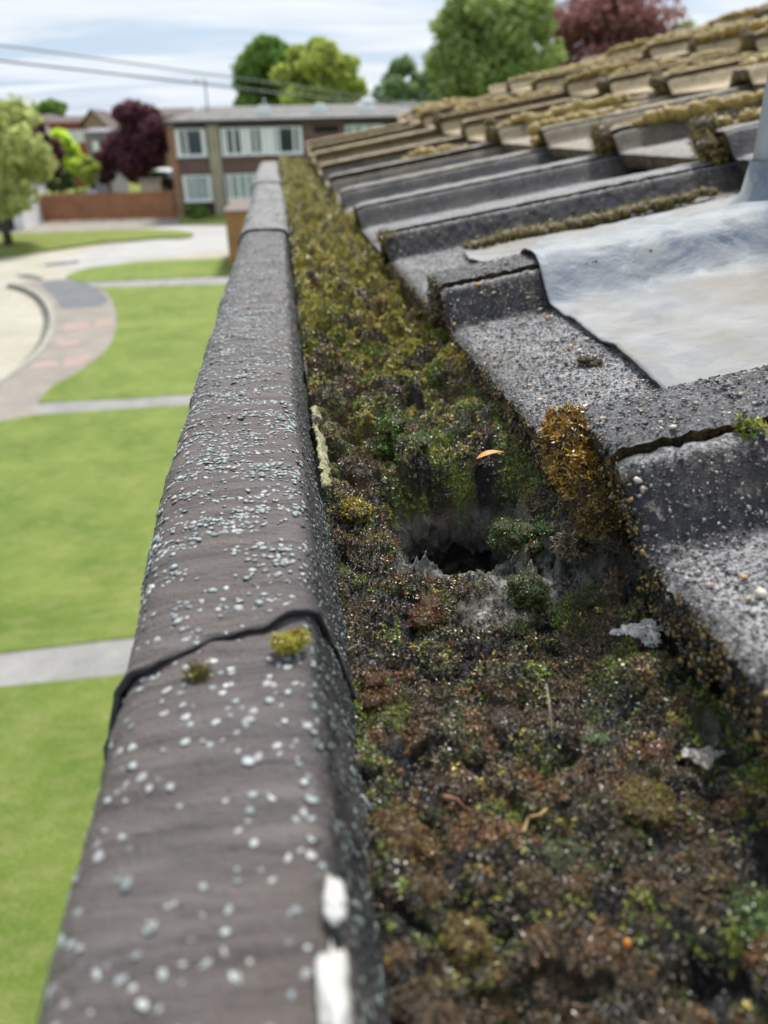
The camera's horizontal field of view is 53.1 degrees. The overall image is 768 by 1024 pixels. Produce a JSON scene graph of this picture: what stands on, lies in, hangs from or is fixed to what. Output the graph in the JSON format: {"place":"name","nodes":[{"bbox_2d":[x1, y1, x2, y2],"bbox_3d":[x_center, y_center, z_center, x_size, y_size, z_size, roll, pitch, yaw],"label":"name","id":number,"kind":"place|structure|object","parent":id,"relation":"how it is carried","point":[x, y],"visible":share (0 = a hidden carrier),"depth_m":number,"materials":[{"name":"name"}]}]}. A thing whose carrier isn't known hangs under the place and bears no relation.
{"place":"outdoors","nodes":[
{"label":"outdoors","id":0,"kind":"place"},
{"bbox_2d":[0,279,115,420],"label":"pavement","id":1,"kind":"structure","parent":0,"point":[24,390],"depth_m":18.90,"materials":[{"name":"concrete"}]},
{"bbox_2d":[39,280,107,307],"bbox_3d":[-10.572,-7.455,26.223,1.592,0.106,6.036,-15,30,-25],"label":"tarmac patch","id":2,"kind":"object","parent":1,"relation":"on","point":[70,294],"visible":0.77,"depth_m":25.87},
{"bbox_2d":[0,674,124,1023],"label":"lawn","id":3,"kind":"structure","parent":0,"point":[53,736],"depth_m":6.10,"materials":[{"name":"green plant"}]},
{"bbox_2d":[0,638,133,685],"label":"path","id":4,"kind":"structure","parent":0,"point":[98,659],"depth_m":7.81,"materials":[{"name":"concrete"}]},
{"bbox_2d":[44,116,102,186],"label":"house","id":5,"kind":"structure","parent":0,"point":[69,124],"depth_m":79.68,"materials":[{"name":"red brick"}]},
{"bbox_2d":[75,155,101,189],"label":"shrub","id":6,"kind":"object","parent":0,"point":[88,167],"visible":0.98,"depth_m":50.36,"materials":[{"name":"green plant"}]},
{"bbox_2d":[9,167,176,208],"bbox_3d":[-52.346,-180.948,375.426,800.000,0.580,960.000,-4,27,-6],"label":"ground","id":7,"kind":"structure","parent":0,"point":[133,187],"depth_m":76.83,"materials":[{"name":"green plant"}]},
{"bbox_2d":[24,121,65,193],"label":"tree","id":8,"kind":"object","parent":7,"relation":"on","point":[58,151],"visible":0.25,"depth_m":50.13,"materials":[{"name":"purple plant"}]},
{"bbox_2d":[50,127,83,193],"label":"tree","id":9,"kind":"object","parent":7,"relation":"on","point":[73,153],"visible":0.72,"depth_m":52.04,"materials":[{"name":"green plant"}]},
{"bbox_2d":[90,147,116,192],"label":"shrub","id":10,"kind":"object","parent":7,"relation":"on","point":[107,175],"visible":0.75,"depth_m":51.81,"materials":[{"name":"purple plant"}]},
{"bbox_2d":[99,98,169,191],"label":"tree","id":11,"kind":"object","parent":7,"relation":"on","point":[136,144],"visible":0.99,"depth_m":51.42,"materials":[{"name":"purple plant"}]},
{"bbox_2d":[223,197,250,268],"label":"boundary wall","id":12,"kind":"structure","parent":7,"relation":"on","point":[235,211],"depth_m":28.95,"materials":[{"name":"brick"}]},
{"bbox_2d":[229,32,289,105],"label":"tree","id":13,"kind":"object","parent":7,"relation":"on","point":[260,56],"visible":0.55,"depth_m":80.25,"materials":[{"name":"green plant"}]},
{"bbox_2d":[162,102,427,218],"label":"terraced house","id":14,"kind":"structure","parent":7,"relation":"on","point":[219,156],"depth_m":47.53,"materials":[{"name":"brown brick"}]},
{"bbox_2d":[174,128,207,157],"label":"window","id":15,"kind":"structure","parent":14,"relation":"in","point":[189,142],"depth_m":46.84,"materials":[{"name":"white plastic"}]},
{"bbox_2d":[182,175,213,202],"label":"window","id":16,"kind":"structure","parent":14,"relation":"in","point":[197,188],"depth_m":47.99,"materials":[{"name":"white plastic"}]},
{"bbox_2d":[220,128,247,156],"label":"window","id":17,"kind":"structure","parent":14,"relation":"in","point":[233,140],"depth_m":47.09,"materials":[{"name":"glass"}]},
{"bbox_2d":[225,173,255,200],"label":"window","id":18,"kind":"structure","parent":14,"relation":"in","point":[237,185],"depth_m":48.20,"materials":[{"name":"glass"}]},
{"bbox_2d":[245,127,265,155],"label":"window","id":19,"kind":"structure","parent":14,"relation":"in","point":[255,137],"depth_m":47.21,"materials":[{"name":"white plastic"}]},
{"bbox_2d":[264,126,303,154],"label":"window","id":20,"kind":"structure","parent":14,"relation":"in","point":[288,139],"depth_m":47.40,"materials":[{"name":"glass"}]},
{"bbox_2d":[268,35,369,122],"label":"tree","id":21,"kind":"object","parent":7,"relation":"on","point":[322,62],"visible":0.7,"depth_m":74.74,"materials":[{"name":"green plant"}]},
{"bbox_2d":[371,53,441,102],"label":"tree","id":22,"kind":"object","parent":7,"relation":"on","point":[394,85],"visible":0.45,"depth_m":104.23,"materials":[{"name":"green plant"}]},
{"bbox_2d":[421,0,568,99],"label":"tree","id":23,"kind":"object","parent":7,"relation":"on","point":[478,49],"visible":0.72,"depth_m":59.17,"materials":[{"name":"green plant"}]},
{"bbox_2d":[536,0,690,66],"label":"tree","id":24,"kind":"object","parent":7,"relation":"on","point":[592,26],"visible":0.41,"depth_m":66.26,"materials":[{"name":"red plant"}]},
{"bbox_2d":[604,169,741,189],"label":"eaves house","id":25,"kind":"structure","parent":7,"relation":"on","point":[634,171],"depth_m":1.03,"materials":[{"name":"concrete"}]},
{"bbox_2d":[307,123,424,160],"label":"roof tile","id":26,"kind":"object","parent":25,"relation":"on","point":[331,144],"visible":0.45,"depth_m":2.37,"materials":[{"name":"concrete"}]},
{"bbox_2d":[311,128,442,167],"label":"roof tile","id":27,"kind":"object","parent":25,"relation":"on","point":[369,145],"visible":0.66,"depth_m":2.11,"materials":[{"name":"concrete"}]},
{"bbox_2d":[282,187,498,574],"bbox_3d":[-0.099,-0.446,1.374,0.248,0.170,3.860,-4,27,-6],"label":"concrete gutter","id":28,"kind":"object","parent":25,"relation":"on","point":[454,559],"visible":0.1,"depth_m":0.40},
{"bbox_2d":[36,615,390,1023],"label":"felt capping","id":29,"kind":"object","parent":28,"relation":"on","point":[224,834],"visible":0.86,"depth_m":0.14,"materials":[{"name":"stone"}]},
{"bbox_2d":[267,625,313,657],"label":"moss tuft","id":30,"kind":"object","parent":29,"relation":"on","point":[290,642],"visible":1,"depth_m":0.19,"materials":[{"name":"yellow plant"}]},
{"bbox_2d":[314,940,354,1023],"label":"sealant blob","id":31,"kind":"object","parent":29,"relation":"on","point":[333,995],"visible":1,"depth_m":0.12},
{"bbox_2d":[322,873,347,926],"bbox_3d":[-0.008,0.066,0.130,0.004,0.002,0.010,13,25,-11],"label":"sealant blob","id":32,"kind":"object","parent":29,"relation":"on","point":[335,902],"visible":1,"depth_m":0.13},
{"bbox_2d":[103,230,356,763],"bbox_3d":[-0.094,-0.116,0.605,0.074,0.104,0.922,-4,27,-6],"label":"felt capping","id":33,"kind":"object","parent":28,"relation":"on","point":[241,543],"visible":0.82,"depth_m":0.28,"materials":[{"name":"stone"}]},
{"bbox_2d":[309,405,332,487],"bbox_3d":[-0.031,-0.034,0.375,0.007,0.009,0.106,-4,27,-6],"label":"lichen strip","id":34,"kind":"object","parent":33,"relation":"on","point":[322,450],"visible":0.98,"depth_m":0.35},
{"bbox_2d":[238,182,288,247],"bbox_3d":[-0.208,-0.519,1.405,0.086,0.108,0.955,-4,27,-6],"label":"felt capping","id":35,"kind":"object","parent":28,"relation":"on","point":[267,209],"visible":0.53,"depth_m":1.18,"materials":[{"name":"stone"}]},
{"bbox_2d":[252,161,282,190],"bbox_3d":[-0.358,-1.024,2.422,0.098,0.111,1.405,-4,27,-6],"label":"felt capping","id":36,"kind":"object","parent":28,"relation":"on","point":[268,171],"visible":0.68,"depth_m":2.21,"materials":[{"name":"grey"}]},
{"bbox_2d":[279,155,767,1023],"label":"moss","id":37,"kind":"object","parent":28,"relation":"on","point":[373,347],"visible":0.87,"depth_m":0.22,"materials":[{"name":"green plant"}]},
{"bbox_2d":[336,495,378,524],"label":"moss clump","id":38,"kind":"object","parent":37,"relation":"on","point":[355,509],"visible":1,"depth_m":0.33,"materials":[{"name":"yellow plant"}]},
{"bbox_2d":[354,666,400,711],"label":"moss clump","id":39,"kind":"object","parent":37,"relation":"on","point":[373,679],"visible":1,"depth_m":0.23,"materials":[{"name":"brown plant"}]},
{"bbox_2d":[372,411,407,455],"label":"moss clump","id":40,"kind":"object","parent":37,"relation":"on","point":[392,425],"visible":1,"depth_m":0.39,"materials":[{"name":"green plant"}]},
{"bbox_2d":[363,690,418,734],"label":"moss clump","id":41,"kind":"object","parent":37,"relation":"on","point":[398,713],"visible":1,"depth_m":0.23,"materials":[{"name":"green plant"}]},
{"bbox_2d":[367,803,442,906],"bbox_3d":[0.003,0.080,0.178,0.021,0.013,0.025,6,28,15],"label":"moss clump","id":42,"kind":"object","parent":37,"relation":"on","point":[402,828],"visible":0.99,"depth_m":0.18,"materials":[{"name":"brown plant"}]},
{"bbox_2d":[406,591,445,631],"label":"moss clump","id":43,"kind":"object","parent":37,"relation":"on","point":[425,613],"visible":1,"depth_m":0.27,"materials":[{"name":"brown plant"}]},
{"bbox_2d":[435,901,494,966],"bbox_3d":[0.014,0.092,0.168,0.024,0.012,0.019,-4,27,-6],"label":"moss clump","id":44,"kind":"object","parent":37,"relation":"on","point":[466,937],"visible":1,"depth_m":0.16,"materials":[{"name":"yellow plant"}]},
{"bbox_2d":[487,702,528,748],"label":"moss clump","id":45,"kind":"object","parent":37,"relation":"on","point":[502,718],"visible":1,"depth_m":0.22,"materials":[{"name":"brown plant"}]},
{"bbox_2d":[485,515,545,558],"bbox_3d":[0.054,0.010,0.316,0.025,0.015,0.021,-4,27,-6],"label":"moss clump","id":46,"kind":"object","parent":37,"relation":"on","point":[506,533],"visible":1,"depth_m":0.31,"materials":[{"name":"green plant"}]},
{"bbox_2d":[501,569,552,612],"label":"moss clump","id":47,"kind":"object","parent":37,"relation":"on","point":[525,589],"visible":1,"depth_m":0.28,"materials":[{"name":"green plant"}]},
{"bbox_2d":[535,825,598,878],"bbox_3d":[0.044,0.082,0.186,0.026,0.012,0.017,-23,34,-36],"label":"moss clump","id":48,"kind":"object","parent":37,"relation":"on","point":[558,848],"visible":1,"depth_m":0.18,"materials":[{"name":"green plant"}]},
{"bbox_2d":[549,520,599,564],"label":"moss tuft","id":49,"kind":"object","parent":37,"relation":"on","point":[568,542],"visible":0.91,"depth_m":0.29,"materials":[{"name":"green plant"}]},
{"bbox_2d":[566,581,605,635],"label":"moss clump","id":50,"kind":"object","parent":37,"relation":"on","point":[582,596],"visible":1,"depth_m":0.26,"materials":[{"name":"green plant"}]},
{"bbox_2d":[556,469,622,541],"bbox_3d":[0.074,-0.006,0.271,0.025,0.026,0.037,-4,27,-6],"label":"moss clump","id":51,"kind":"object","parent":37,"relation":"on","point":[594,512],"visible":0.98,"depth_m":0.26,"materials":[{"name":"brown plant"}]},
{"bbox_2d":[609,619,667,647],"bbox_3d":[0.082,0.037,0.243,0.015,0.004,0.014,17,32,33],"label":"mortar patch","id":52,"kind":"object","parent":37,"relation":"on","point":[650,628],"visible":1,"depth_m":0.24,"materials":[{"name":"concrete"}]},
{"bbox_2d":[619,772,702,835],"bbox_3d":[0.070,0.074,0.193,0.021,0.012,0.017,2,27,7],"label":"moss clump","id":53,"kind":"object","parent":37,"relation":"on","point":[648,803],"visible":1,"depth_m":0.19,"materials":[{"name":"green plant"}]},
{"bbox_2d":[680,745,726,770],"bbox_3d":[0.084,0.063,0.202,0.011,0.003,0.009,-22,33,-35],"label":"mortar patch","id":54,"kind":"object","parent":37,"relation":"on","point":[706,757],"visible":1,"depth_m":0.20,"materials":[{"name":"concrete"}]},
{"bbox_2d":[709,882,767,953],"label":"moss clump","id":55,"kind":"object","parent":37,"relation":"on","point":[756,919],"visible":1,"depth_m":0.16,"materials":[{"name":"green plant"}]},
{"bbox_2d":[316,135,467,181],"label":"roof tile","id":56,"kind":"object","parent":25,"relation":"on","point":[365,157],"visible":0.5,"depth_m":1.85,"materials":[{"name":"concrete"}]},
{"bbox_2d":[322,140,502,192],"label":"roof tile","id":57,"kind":"object","parent":25,"relation":"on","point":[346,172],"visible":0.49,"depth_m":1.59,"materials":[{"name":"concrete"}]},
{"bbox_2d":[331,146,548,210],"bbox_3d":[0.108,-0.640,1.464,0.407,0.048,0.300,-12,27,-2],"label":"roof tile","id":58,"kind":"object","parent":25,"relation":"on","point":[343,186],"visible":0.45,"depth_m":1.58,"materials":[{"name":"concrete"}]},
{"bbox_2d":[407,88,535,125],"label":"roof tile","id":59,"kind":"object","parent":25,"relation":"on","point":[413,119],"visible":0.38,"depth_m":2.37,"materials":[{"name":"concrete"}]},
{"bbox_2d":[341,150,618,227],"bbox_3d":[0.144,-0.506,1.198,0.407,0.048,0.300,-12,27,-2],"label":"roof tile","id":60,"kind":"object","parent":25,"relation":"on","point":[358,200],"visible":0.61,"depth_m":1.31,"materials":[{"name":"concrete"}]},
{"bbox_2d":[587,118,612,156],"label":"moss clump","id":61,"kind":"object","parent":60,"relation":"on","point":[600,137],"visible":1,"depth_m":1.05,"materials":[{"name":"brown plant"}]},
{"bbox_2d":[423,90,570,129],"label":"roof tile","id":62,"kind":"object","parent":25,"relation":"on","point":[496,108],"visible":0.41,"depth_m":2.11,"materials":[{"name":"concrete"}]},
{"bbox_2d":[452,86,562,112],"bbox_3d":[0.342,-1.142,2.134,0.316,0.073,0.046,-4,27,-6],"label":"moss strip","id":63,"kind":"object","parent":62,"relation":"on","point":[500,99],"visible":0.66,"depth_m":2.12,"materials":[{"name":"yellow plant"}]},
{"bbox_2d":[441,91,611,137],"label":"roof tile","id":64,"kind":"object","parent":25,"relation":"on","point":[454,128],"visible":0.4,"depth_m":1.85,"materials":[{"name":"concrete"}]},
{"bbox_2d":[357,154,734,266],"bbox_3d":[0.181,-0.374,0.931,0.407,0.048,0.300,-12,27,-2],"label":"roof tile","id":65,"kind":"object","parent":25,"relation":"on","point":[477,200],"visible":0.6,"depth_m":1.04,"materials":[{"name":"concrete"}]},
{"bbox_2d":[686,110,730,166],"bbox_3d":[0.337,-0.385,0.802,0.044,0.064,0.057,-4,27,-6],"label":"moss clump","id":66,"kind":"object","parent":65,"relation":"on","point":[705,144],"visible":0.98,"depth_m":0.79,"materials":[{"name":"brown plant"}]},
{"bbox_2d":[384,162,743,331],"bbox_3d":[0.217,-0.243,0.665,0.409,0.051,0.300,-12,27,-2],"label":"roof tile","id":67,"kind":"object","parent":25,"relation":"on","point":[424,260],"visible":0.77,"depth_m":0.78,"materials":[{"name":"concrete"}]},
{"bbox_2d":[460,185,721,250],"bbox_3d":[0.201,-0.285,0.746,0.264,0.052,0.031,-6,27,-8],"label":"moss strip","id":68,"kind":"object","parent":67,"relation":"on","point":[661,202],"visible":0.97,"depth_m":0.74,"materials":[{"name":"yellow plant"}]},
{"bbox_2d":[464,90,670,145],"bbox_3d":[0.412,-0.882,1.726,0.406,0.048,0.300,-12,28,-2],"label":"roof tile","id":69,"kind":"object","parent":25,"relation":"on","point":[475,134],"visible":0.2,"depth_m":1.74,"materials":[{"name":"concrete"}]},
{"bbox_2d":[486,91,635,137],"bbox_3d":[0.366,-0.821,1.590,0.313,0.085,0.051,-4,27,-6],"label":"moss strip","id":70,"kind":"object","parent":69,"relation":"on","point":[577,105],"visible":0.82,"depth_m":1.58,"materials":[{"name":"yellow plant"}]},
{"bbox_2d":[510,55,651,92],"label":"roof tile","id":71,"kind":"object","parent":25,"relation":"on","point":[519,86],"visible":0.39,"depth_m":2.36,"materials":[{"name":"concrete"}]},
{"bbox_2d":[439,249,767,501],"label":"roof tile","id":72,"kind":"object","parent":25,"relation":"on","point":[520,340],"visible":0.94,"depth_m":0.38,"materials":[{"name":"concrete"}]},
{"bbox_2d":[535,398,609,498],"bbox_3d":[0.069,-0.020,0.278,0.028,0.036,0.039,-4,27,-6],"label":"moss clump","id":73,"kind":"object","parent":72,"relation":"on","point":[568,449],"visible":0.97,"depth_m":0.27,"materials":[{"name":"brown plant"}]},
{"bbox_2d":[463,196,767,388],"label":"lead flashing","id":74,"kind":"object","parent":72,"relation":"on","point":[685,300],"visible":0.91,"depth_m":0.50,"materials":[{"name":"metal"}]},
{"bbox_2d":[726,73,767,206],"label":"vent pipe","id":75,"kind":"object","parent":74,"relation":"on","point":[754,186],"visible":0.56,"depth_m":0.61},
{"bbox_2d":[536,51,693,90],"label":"roof tile","id":76,"kind":"object","parent":25,"relation":"on","point":[556,84],"visible":0.26,"depth_m":2.10,"materials":[{"name":"concrete"}]},
{"bbox_2d":[498,83,752,152],"bbox_3d":[0.453,-0.746,1.462,0.406,0.048,0.300,-12,28,-2],"label":"roof tile","id":77,"kind":"object","parent":25,"relation":"on","point":[514,139],"visible":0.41,"depth_m":1.37,"materials":[{"name":"concrete"}]},
{"bbox_2d":[526,102,642,145],"bbox_3d":[0.352,-0.680,1.347,0.208,0.069,0.057,-4,27,-6],"label":"moss strip","id":78,"kind":"object","parent":77,"relation":"on","point":[533,131],"visible":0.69,"depth_m":1.33,"materials":[{"name":"yellow plant"}]},
{"bbox_2d":[543,88,754,159],"bbox_3d":[0.490,-0.611,1.195,0.406,0.048,0.300,-12,27,-2],"label":"roof tile","id":79,"kind":"object","parent":25,"relation":"on","point":[567,142],"visible":0.38,"depth_m":1.30,"materials":[{"name":"concrete"}]},
{"bbox_2d":[613,87,764,127],"bbox_3d":[0.429,-0.543,1.053,0.281,0.078,0.041,-3,27,-3],"label":"moss strip","id":80,"kind":"object","parent":79,"relation":"on","point":[668,113],"visible":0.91,"depth_m":1.04,"materials":[{"name":"yellow plant"}]},
{"bbox_2d":[567,48,757,97],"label":"roof tile","id":81,"kind":"object","parent":25,"relation":"on","point":[581,89],"visible":0.38,"depth_m":1.84,"materials":[{"name":"concrete"}]},
{"bbox_2d":[608,46,741,76],"bbox_3d":[0.704,-1.085,1.873,0.379,0.093,0.053,-4,27,-6],"label":"moss strip","id":82,"kind":"object","parent":81,"relation":"on","point":[674,60],"visible":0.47,"depth_m":1.86,"materials":[{"name":"yellow plant"}]},
{"bbox_2d":[609,55,758,96],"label":"roof tile","id":83,"kind":"object","parent":25,"relation":"on","point":[636,87],"visible":0.34,"depth_m":1.67,"materials":[{"name":"concrete"}]},
{"bbox_2d":[612,103,761,170],"bbox_3d":[0.529,-0.477,0.929,0.406,0.048,0.300,-12,27,-2],"label":"roof tile","id":84,"kind":"object","parent":25,"relation":"on","point":[659,146],"visible":0.53,"depth_m":1.03,"materials":[{"name":"concrete"}]},
{"bbox_2d":[612,426,767,771],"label":"roof tile","id":85,"kind":"object","parent":25,"relation":"on","point":[698,513],"visible":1,"depth_m":0.24,"materials":[{"name":"concrete"}]},
{"bbox_2d":[732,412,767,439],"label":"moss tuft","id":86,"kind":"object","parent":85,"relation":"on","point":[755,429],"visible":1,"depth_m":0.25,"materials":[{"name":"green plant"}]},
{"bbox_2d":[649,30,759,58],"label":"roof tile","id":87,"kind":"object","parent":25,"relation":"on","point":[689,46],"visible":0.37,"depth_m":2.23,"materials":[{"name":"concrete"}]},
{"bbox_2d":[693,16,767,41],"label":"moss strip","id":88,"kind":"object","parent":87,"relation":"on","point":[754,25],"visible":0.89,"depth_m":2.09,"materials":[{"name":"yellow plant"}]},
{"bbox_2d":[666,62,767,99],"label":"roof tile","id":89,"kind":"object","parent":25,"relation":"on","point":[706,82],"visible":0.69,"depth_m":1.57,"materials":[{"name":"concrete"}]},
{"bbox_2d":[723,125,757,178],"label":"roof tile","id":90,"kind":"object","parent":25,"relation":"on","point":[739,144],"visible":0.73,"depth_m":0.77,"materials":[{"name":"concrete"}]},
{"bbox_2d":[0,404,188,653],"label":"lawn","id":91,"kind":"structure","parent":0,"point":[81,493],"depth_m":10.72,"materials":[{"name":"green plant"}]},
{"bbox_2d":[0,229,193,257],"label":"verge","id":92,"kind":"structure","parent":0,"point":[31,243],"depth_m":39.50,"materials":[{"name":"green plant"}]},
{"bbox_2d":[0,93,59,244],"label":"tree","id":93,"kind":"object","parent":92,"relation":"on","point":[28,161],"visible":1,"depth_m":35.71,"materials":[{"name":"green plant"}]},
{"bbox_2d":[78,109,128,190],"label":"house","id":94,"kind":"structure","parent":0,"point":[93,118],"depth_m":72.77,"materials":[{"name":"beige brick"}]},
{"bbox_2d":[83,127,129,192],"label":"house","id":95,"kind":"structure","parent":0,"point":[96,137],"depth_m":65.95,"materials":[{"name":"white plastic"}]},
{"bbox_2d":[33,394,192,414],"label":"path","id":96,"kind":"structure","parent":0,"point":[61,407],"depth_m":15.24,"materials":[{"name":"concrete"}]},
{"bbox_2d":[0,219,225,233],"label":"footway","id":97,"kind":"structure","parent":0,"point":[91,226],"depth_m":45.54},
{"bbox_2d":[0,181,46,229],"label":"garage","id":98,"kind":"structure","parent":97,"relation":"on","point":[26,219],"depth_m":46.42,"materials":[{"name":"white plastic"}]},
{"bbox_2d":[0,209,228,377],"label":"road","id":99,"kind":"structure","parent":0,"point":[21,323],"depth_m":26.41,"materials":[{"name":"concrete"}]},
{"bbox_2d":[0,283,55,382],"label":"kerb","id":100,"kind":"structure","parent":99,"relation":"on","point":[42,298],"depth_m":21.36,"materials":[{"name":"concrete"}]},
{"bbox_2d":[39,190,176,221],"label":"brick wall","id":101,"kind":"structure","parent":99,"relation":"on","point":[103,206],"depth_m":48.44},
{"bbox_2d":[38,284,225,402],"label":"lawn","id":102,"kind":"structure","parent":0,"point":[158,344],"depth_m":19.13,"materials":[{"name":"green plant"}]},
{"bbox_2d":[38,226,228,269],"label":"driveway","id":103,"kind":"structure","parent":0,"point":[206,239],"depth_m":36.16,"materials":[{"name":"concrete"}]},
{"bbox_2d":[66,258,230,281],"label":"lawn","id":104,"kind":"structure","parent":0,"point":[174,269],"depth_m":29.79,"materials":[{"name":"green plant"}]},
{"bbox_2d":[85,276,228,286],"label":"path","id":105,"kind":"structure","parent":0,"point":[190,281],"depth_m":27.51,"materials":[{"name":"concrete"}]},
{"bbox_2d":[0,60,417,106],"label":"overhead cable","id":106,"kind":"object","parent":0,"point":[69,68],"visible":0.75,"depth_m":24.14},
{"bbox_2d":[0,44,425,104],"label":"overhead cable","id":107,"kind":"object","parent":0,"point":[201,73],"visible":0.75,"depth_m":25.06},
{"bbox_2d":[0,0,767,117],"label":"sky","id":108,"kind":"structure","parent":0,"point":[202,36],"materials":[{"name":"white"}]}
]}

